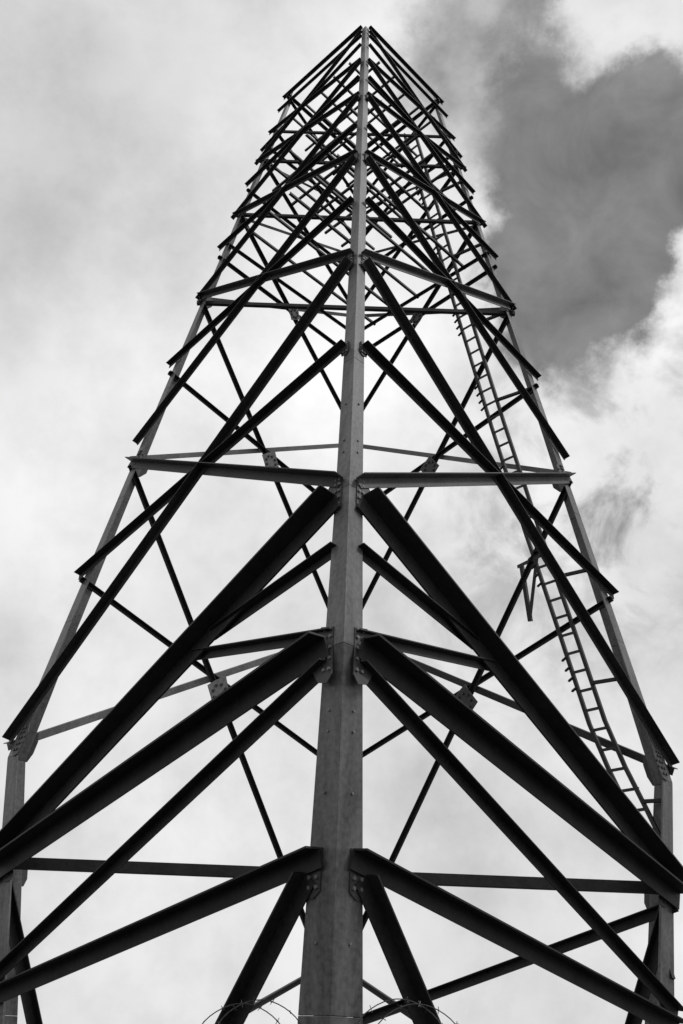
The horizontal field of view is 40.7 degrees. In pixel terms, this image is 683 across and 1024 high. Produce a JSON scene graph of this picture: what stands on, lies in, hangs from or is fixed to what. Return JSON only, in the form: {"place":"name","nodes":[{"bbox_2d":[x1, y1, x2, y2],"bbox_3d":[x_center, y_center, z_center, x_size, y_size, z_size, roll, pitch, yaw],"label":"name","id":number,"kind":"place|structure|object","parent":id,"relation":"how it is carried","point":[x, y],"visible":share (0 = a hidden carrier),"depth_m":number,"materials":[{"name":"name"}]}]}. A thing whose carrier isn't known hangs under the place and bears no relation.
{"place":"outdoors","nodes":[
{"label":"outdoors","id":0,"kind":"place"},
{"bbox_2d":[0,0,682,1023],"label":"sky","id":1,"kind":"structure","parent":0,"point":[133,133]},
{"label":"ground","id":2,"kind":"structure","parent":0,"visible":0},
{"bbox_2d":[0,25,682,1023],"bbox_3d":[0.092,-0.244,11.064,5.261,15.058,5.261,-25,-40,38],"label":"lattice tower","id":3,"kind":"structure","parent":2,"relation":"on","point":[334,877],"depth_m":8.44,"materials":[{"name":"metal"}]},
{"bbox_2d":[202,997,458,1023],"bbox_3d":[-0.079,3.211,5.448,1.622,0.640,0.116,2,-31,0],"label":"barbed wire","id":4,"kind":"object","parent":3,"relation":"attached to","point":[401,1006],"visible":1,"depth_m":5.56,"materials":[{"name":"grey metal"}]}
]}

